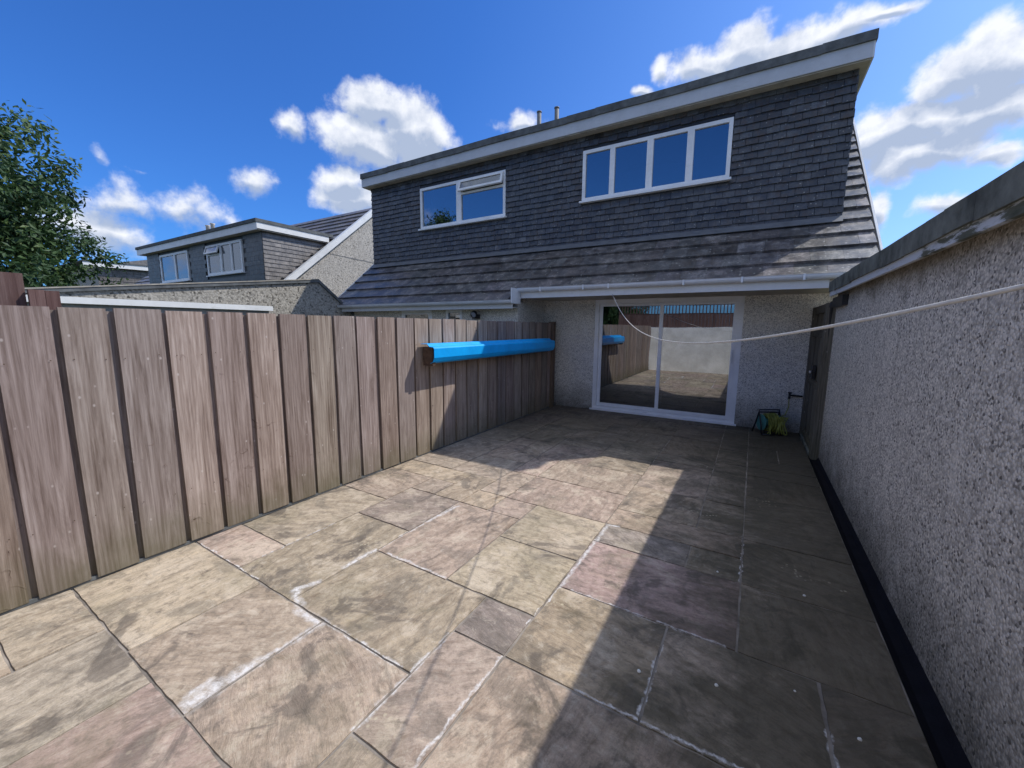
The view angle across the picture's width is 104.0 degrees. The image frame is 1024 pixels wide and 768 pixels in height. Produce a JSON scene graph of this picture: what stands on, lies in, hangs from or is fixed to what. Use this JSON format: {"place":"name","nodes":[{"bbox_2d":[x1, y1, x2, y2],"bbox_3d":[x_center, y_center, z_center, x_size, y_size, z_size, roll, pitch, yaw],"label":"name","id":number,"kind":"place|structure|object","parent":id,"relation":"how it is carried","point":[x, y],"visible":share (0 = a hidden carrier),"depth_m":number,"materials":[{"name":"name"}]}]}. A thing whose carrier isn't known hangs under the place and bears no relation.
{"place":"outdoors","nodes":[
{"label":"outdoors","id":0,"kind":"place"},
{"bbox_2d":[0,405,936,767],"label":"paving","id":1,"kind":"structure","parent":0,"point":[316,695],"depth_m":2.07,"materials":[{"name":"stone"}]},
{"bbox_2d":[751,399,789,434],"bbox_3d":[3.895,0.482,5.929,0.460,0.529,0.346,1,8,1],"label":"hose reel","id":2,"kind":"object","parent":1,"relation":"on","point":[771,421],"visible":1,"depth_m":5.89,"materials":[{"name":"green plastic"}]},
{"bbox_2d":[0,0,1023,285],"label":"sky","id":3,"kind":"structure","parent":0,"point":[182,117],"materials":[{"name":"blue"}]},
{"bbox_2d":[586,408,937,767],"bbox_3d":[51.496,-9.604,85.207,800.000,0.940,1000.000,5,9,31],"label":"ground","id":4,"kind":"structure","parent":0,"point":[882,635],"depth_m":2.04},
{"bbox_2d":[0,98,141,287],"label":"broadleaf tree","id":5,"kind":"object","parent":4,"relation":"on","point":[28,238],"visible":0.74,"depth_m":8.21,"materials":[{"name":"green plant"}]},
{"bbox_2d":[51,260,148,286],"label":"distant house","id":6,"kind":"structure","parent":4,"relation":"on","point":[134,272],"depth_m":22.76,"materials":[{"name":"tile"}]},
{"bbox_2d":[26,295,272,314],"bbox_3d":[-5.344,-0.230,5.701,1.100,1.862,3.330,5,9,31],"label":"lean to","id":7,"kind":"object","parent":4,"relation":"on","point":[106,304],"visible":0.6,"depth_m":5.43,"materials":[{"name":"plastic"}]},
{"bbox_2d":[25,279,353,317],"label":"neighbour garage","id":8,"kind":"structure","parent":4,"relation":"on","point":[317,297],"depth_m":7.26,"materials":[{"name":"concrete"}]},
{"bbox_2d":[135,208,373,296],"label":"house","id":9,"kind":"structure","parent":4,"relation":"on","point":[334,255],"depth_m":12.88,"materials":[{"name":"white plastic"},{"name":"tile"},{"name":"felt"}]},
{"bbox_2d":[159,250,191,283],"bbox_3d":[-12.179,-4.186,14.418,2.380,1.032,0.125,5,9,31],"label":"window","id":10,"kind":"structure","parent":9,"relation":"in","point":[175,267],"depth_m":14.36,"materials":[{"name":"plastic"}]},
{"bbox_2d":[203,239,245,276],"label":"window","id":11,"kind":"structure","parent":9,"relation":"in","point":[226,258],"depth_m":12.52,"materials":[{"name":"plastic"}]},
{"bbox_2d":[0,305,555,615],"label":"boarded fence","id":12,"kind":"object","parent":4,"relation":"on","point":[130,437],"visible":0.95,"depth_m":2.84,"materials":[{"name":"wood"}]},
{"bbox_2d":[0,272,26,305],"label":"red screen","id":13,"kind":"object","parent":12,"relation":"attached to","point":[12,290],"visible":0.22,"depth_m":2.17,"materials":[{"name":"red wood"}]},
{"bbox_2d":[27,289,61,309],"bbox_3d":[-2.641,0.182,2.350,0.030,1.435,0.117,5,9,31],"label":"red screen","id":14,"kind":"object","parent":12,"relation":"attached to","point":[51,300],"visible":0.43,"depth_m":2.25,"materials":[{"name":"red wood"}]},
{"bbox_2d":[423,338,554,365],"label":"covered beam","id":15,"kind":"structure","parent":12,"relation":"attached to","point":[434,354],"depth_m":5.34,"materials":[{"name":"blue plastic"}]},
{"bbox_2d":[337,28,882,432],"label":"semi detached house","id":16,"kind":"structure","parent":4,"relation":"on","point":[734,204],"depth_m":6.55,"materials":[{"name":"grey tile"},{"name":"concrete tile"},{"name":"felt"}]},
{"bbox_2d":[402,310,431,318],"bbox_3d":[-1.982,-0.623,8.471,0.840,1.855,0.070,5,9,31],"label":"window","id":17,"kind":"structure","parent":16,"relation":"in","point":[424,314],"depth_m":8.32,"materials":[{"name":"glass"}]},
{"bbox_2d":[446,310,461,318],"bbox_3d":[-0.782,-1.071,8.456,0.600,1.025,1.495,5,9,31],"label":"window","id":18,"kind":"structure","parent":16,"relation":"in","point":[450,314],"depth_m":7.84,"materials":[{"name":"plastic"}]},
{"bbox_2d":[418,170,506,230],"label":"window","id":19,"kind":"structure","parent":16,"relation":"in","point":[481,198],"depth_m":8.45,"materials":[{"name":"plastic"}]},
{"bbox_2d":[579,117,733,203],"bbox_3d":[2.247,-3.565,6.503,2.385,0.877,0.125,5,9,31],"label":"window","id":20,"kind":"structure","parent":16,"relation":"in","point":[697,155],"depth_m":6.44,"materials":[{"name":"plastic"}]},
{"bbox_2d":[592,296,744,423],"bbox_3d":[2.590,-0.460,6.980,2.410,2.085,0.130,5,9,31],"label":"patio door","id":21,"kind":"structure","parent":16,"relation":"in","point":[634,371],"depth_m":6.90,"materials":[{"name":"plastic"}]},
{"bbox_2d":[788,392,802,398],"bbox_3d":[4.212,0.172,5.965,0.211,0.103,0.083,1,8,3],"label":"outdoor tap","id":22,"kind":"object","parent":16,"relation":"attached to","point":[789,395],"visible":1,"depth_m":5.95,"materials":[{"name":"black plastic"}]},
{"bbox_2d":[799,303,835,460],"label":"side gate","id":23,"kind":"structure","parent":16,"relation":"attached to","point":[816,377],"depth_m":5.11,"materials":[{"name":"wood"}]},
{"bbox_2d":[612,283,1023,343],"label":"washing line","id":24,"kind":"object","parent":16,"relation":"attached to","point":[978,296],"visible":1,"depth_m":0.73,"materials":[{"name":"metal"}]},
{"bbox_2d":[809,458,971,767],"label":"drain channel","id":25,"kind":"object","parent":4,"relation":"on","point":[946,748],"visible":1,"depth_m":1.96,"materials":[{"name":"black plastic"}]},
{"bbox_2d":[818,161,1023,767],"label":"garage","id":26,"kind":"structure","parent":4,"relation":"on","point":[921,454],"depth_m":1.76,"materials":[{"name":"concrete"}]}
]}

